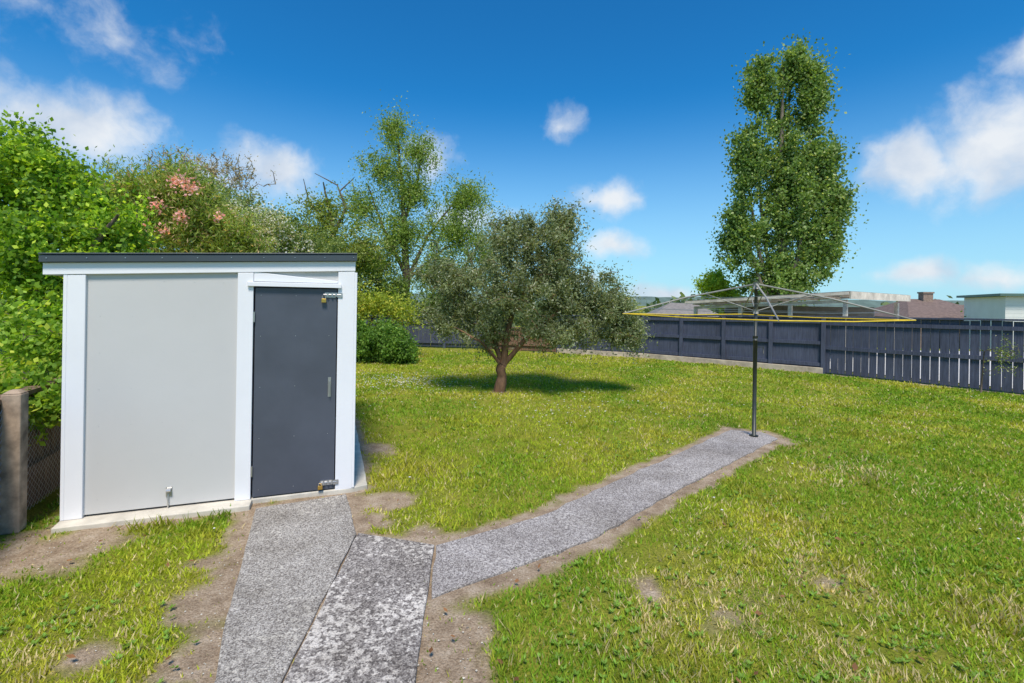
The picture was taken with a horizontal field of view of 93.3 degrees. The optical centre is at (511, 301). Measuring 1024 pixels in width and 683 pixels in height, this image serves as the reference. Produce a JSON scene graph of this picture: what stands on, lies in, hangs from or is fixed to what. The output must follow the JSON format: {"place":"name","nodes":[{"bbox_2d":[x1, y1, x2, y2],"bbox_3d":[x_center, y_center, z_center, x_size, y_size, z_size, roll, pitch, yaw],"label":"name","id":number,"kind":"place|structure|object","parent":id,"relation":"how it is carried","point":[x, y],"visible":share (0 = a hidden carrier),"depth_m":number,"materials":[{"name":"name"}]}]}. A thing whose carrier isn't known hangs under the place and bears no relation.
{"place":"outdoors","nodes":[
{"label":"outdoors","id":0,"kind":"place"},
{"bbox_2d":[214,430,776,682],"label":"garden path","id":1,"kind":"structure","parent":0,"point":[367,626],"depth_m":2.81,"materials":[{"name":"concrete"}]},
{"bbox_2d":[622,281,915,436],"bbox_3d":[2.943,0.701,5.856,2.250,1.890,2.250,1,0,-25],"label":"rotary clothesline","id":2,"kind":"object","parent":1,"relation":"on","point":[756,287],"visible":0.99,"depth_m":5.83,"materials":[{"name":"paint"}]},
{"bbox_2d":[0,349,1023,682],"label":"grass","id":3,"kind":"structure","parent":0,"point":[998,597],"depth_m":3.55,"materials":[{"name":"green plant"}]},
{"bbox_2d":[0,300,1023,682],"bbox_3d":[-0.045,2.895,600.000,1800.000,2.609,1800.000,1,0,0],"label":"ground","id":4,"kind":"structure","parent":0,"point":[212,600],"depth_m":2.98,"materials":[{"name":"green plant"}]},
{"bbox_2d":[0,377,60,534],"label":"post and paling fence","id":5,"kind":"object","parent":4,"relation":"on","point":[29,476],"visible":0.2,"depth_m":3.26,"materials":[{"name":"concrete"}]},
{"bbox_2d":[0,286,62,445],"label":"rose bush","id":6,"kind":"object","parent":4,"relation":"on","point":[45,346],"visible":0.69,"depth_m":3.99,"materials":[{"name":"green plant"}]},
{"bbox_2d":[0,104,165,386],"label":"sycamore tree","id":7,"kind":"object","parent":4,"relation":"on","point":[48,196],"visible":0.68,"depth_m":5.93,"materials":[{"name":"green plant"}]},
{"bbox_2d":[61,150,309,252],"bbox_3d":[-9.403,-1.288,13.651,7.901,5.500,3.207,1,0,0],"label":"garden tree","id":8,"kind":"object","parent":4,"relation":"on","point":[251,200],"visible":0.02,"depth_m":13.36,"materials":[{"name":"green plant"}]},
{"bbox_2d":[91,144,292,252],"bbox_3d":[-5.559,-0.582,8.145,3.278,4.197,1.820,1,0,0],"label":"rhododendron shrub","id":9,"kind":"object","parent":4,"relation":"on","point":[196,216],"visible":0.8,"depth_m":7.95,"materials":[{"name":"green plant"}]},
{"bbox_2d":[38,253,366,533],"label":"garden shed","id":10,"kind":"structure","parent":4,"relation":"on","point":[203,384],"depth_m":3.65,"materials":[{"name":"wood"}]},
{"bbox_2d":[252,287,336,496],"bbox_3d":[-1.734,0.710,3.879,0.598,1.635,0.027,1,0,-21],"label":"door","id":11,"kind":"structure","parent":10,"relation":"in","point":[294,413],"depth_m":3.86,"materials":[{"name":"metal"}]},
{"bbox_2d":[138,141,279,199],"bbox_3d":[-9.447,-1.784,14.835,4.443,6.487,1.948,1,0,0],"label":"bare plum tree","id":12,"kind":"object","parent":4,"relation":"on","point":[238,177],"visible":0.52,"depth_m":14.71,"materials":[{"name":"green plant"}]},
{"bbox_2d":[56,232,481,328],"bbox_3d":[-8.630,-1.056,15.409,16.595,5.462,3.641,1,0,-31],"label":"hedge","id":13,"kind":"object","parent":4,"relation":"on","point":[395,283],"visible":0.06,"depth_m":17.50,"materials":[{"name":"green plant"}]},
{"bbox_2d":[194,188,353,252],"bbox_3d":[-5.544,-0.552,11.160,3.734,4.141,2.132,1,0,0],"label":"white blossom shrub","id":14,"kind":"object","parent":4,"relation":"on","point":[277,230],"visible":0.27,"depth_m":10.95,"materials":[{"name":"green plant"}]},
{"bbox_2d":[267,173,416,290],"bbox_3d":[-6.424,-1.503,17.244,6.016,6.015,3.284,1,0,0],"label":"half bare tree","id":15,"kind":"object","parent":4,"relation":"on","point":[363,250],"visible":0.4,"depth_m":16.86,"materials":[{"name":"green plant"}]},
{"bbox_2d":[1,430,744,678],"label":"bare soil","id":16,"kind":"structure","parent":4,"relation":"on","point":[316,615],"depth_m":2.44,"materials":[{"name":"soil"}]},
{"bbox_2d":[356,314,426,364],"bbox_3d":[-3.495,1.006,12.398,2.704,1.690,1.738,1,0,19],"label":"camellia bush","id":17,"kind":"object","parent":4,"relation":"on","point":[386,341],"visible":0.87,"depth_m":12.03,"materials":[{"name":"green plant"}]},
{"bbox_2d":[357,274,433,333],"bbox_3d":[-3.817,0.278,13.326,3.290,2.537,2.184,1,0,0],"label":"yellow green shrub","id":18,"kind":"object","parent":4,"relation":"on","point":[375,305],"visible":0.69,"depth_m":13.27,"materials":[{"name":"green plant"}]},
{"bbox_2d":[320,91,503,304],"bbox_3d":[-3.549,-3.133,18.477,8.120,9.576,3.376,1,0,0],"label":"silver birch tree","id":19,"kind":"object","parent":4,"relation":"on","point":[409,195],"visible":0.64,"depth_m":18.30,"materials":[{"name":"green plant"}]},
{"bbox_2d":[357,315,555,352],"bbox_3d":[-3.763,0.994,16.371,10.642,1.095,0.555,1,0,8],"label":"back timber fence","id":20,"kind":"object","parent":4,"relation":"on","point":[424,337],"visible":0.16,"depth_m":16.30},
{"bbox_2d":[0,290,958,326],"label":"distant trees","id":21,"kind":"object","parent":4,"relation":"on","point":[674,298],"depth_m":70.82,"materials":[{"name":"green plant"}]},
{"bbox_2d":[0,376,1023,682],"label":"clover weeds","id":22,"kind":"object","parent":4,"relation":"on","point":[760,632],"visible":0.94,"depth_m":2.40,"materials":[{"name":"green plant"}]},
{"bbox_2d":[395,190,657,392],"bbox_3d":[0.262,-0.200,8.562,4.626,3.731,2.922,1,0,0],"label":"olive tree","id":23,"kind":"object","parent":4,"relation":"on","point":[552,276],"visible":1,"depth_m":8.32,"materials":[{"name":"green plant"}]},
{"bbox_2d":[66,388,1008,682],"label":"fallen leaves","id":24,"kind":"object","parent":4,"relation":"on","point":[854,666],"visible":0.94,"depth_m":2.35,"materials":[{"name":"brown plant"}]},
{"bbox_2d":[356,367,1019,542],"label":"daisies","id":25,"kind":"object","parent":4,"relation":"on","point":[396,377],"visible":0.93,"depth_m":8.66,"materials":[{"name":"white plant"}]},
{"bbox_2d":[691,264,748,313],"bbox_3d":[10.473,0.202,23.866,3.016,4.127,2.454,1,0,0],"label":"lime green bush","id":26,"kind":"object","parent":4,"relation":"on","point":[715,280],"visible":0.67,"depth_m":23.73,"materials":[{"name":"green plant"}]},
{"bbox_2d":[706,28,868,305],"bbox_3d":[12.493,-4.990,22.096,6.847,14.605,3.913,1,0,0],"label":"poplar tree","id":27,"kind":"object","parent":4,"relation":"on","point":[805,178],"visible":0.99,"depth_m":21.60,"materials":[{"name":"green plant"}]},
{"bbox_2d":[556,315,1023,392],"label":"navy timber fence","id":28,"kind":"object","parent":4,"relation":"on","point":[799,346],"visible":0.73,"depth_m":11.16,"materials":[{"name":"wood"}]},
{"bbox_2d":[685,291,910,359],"bbox_3d":[9.184,0.774,15.965,3.810,2.140,5.370,1,0,-37],"label":"carport","id":29,"kind":"object","parent":4,"relation":"on","point":[804,310],"visible":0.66,"depth_m":15.35,"materials":[{"name":"white metal"}]},
{"bbox_2d":[874,316,963,348],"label":"walls","id":30,"kind":"structure","parent":4,"relation":"on","point":[921,323],"depth_m":31.91,"materials":[{"name":"brick"}]},
{"bbox_2d":[930,323,939,348],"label":"windows","id":31,"kind":"structure","parent":30,"relation":"attached to","point":[930,338],"depth_m":31.76,"materials":[{"name":"glass"}]},
{"bbox_2d":[964,296,1023,348],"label":"walls","id":32,"kind":"structure","parent":4,"relation":"on","point":[1005,307],"depth_m":26.29,"materials":[{"name":"white paint"}]},
{"bbox_2d":[956,293,1023,297],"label":"flat roof","id":33,"kind":"structure","parent":32,"relation":"on","point":[993,295],"depth_m":26.10,"materials":[{"name":"green metal"}]},
{"bbox_2d":[980,334,1023,392],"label":"vine on fence","id":34,"kind":"object","parent":4,"relation":"on","point":[999,361],"visible":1,"depth_m":8.97,"materials":[{"name":"green plant"}]},
{"bbox_2d":[0,0,1023,300],"label":"sky","id":35,"kind":"structure","parent":0,"point":[630,103],"materials":[{"name":"blue"}]},
{"bbox_2d":[373,293,963,307],"bbox_3d":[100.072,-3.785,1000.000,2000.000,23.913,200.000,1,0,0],"label":"hills","id":36,"kind":"structure","parent":0,"point":[865,303],"depth_m":921.32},
{"bbox_2d":[646,303,718,316],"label":"hip roof","id":37,"kind":"structure","parent":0,"point":[677,307],"depth_m":44.99,"materials":[{"name":"grey metal"}]},
{"bbox_2d":[875,299,963,317],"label":"hip roof","id":38,"kind":"structure","parent":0,"point":[934,308],"depth_m":33.27,"materials":[{"name":"brown tile"}]},
{"bbox_2d":[917,292,934,300],"bbox_3d":[29.701,-0.064,34.726,0.700,1.260,0.700,1,0,11],"label":"chimney","id":39,"kind":"object","parent":38,"relation":"on","point":[925,296],"visible":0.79,"depth_m":34.45,"materials":[{"name":"brick"}]},
{"bbox_2d":[830,351,1023,389],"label":"driveway","id":40,"kind":"structure","parent":0,"point":[958,370],"depth_m":12.21,"materials":[{"name":"concrete"}]}
]}

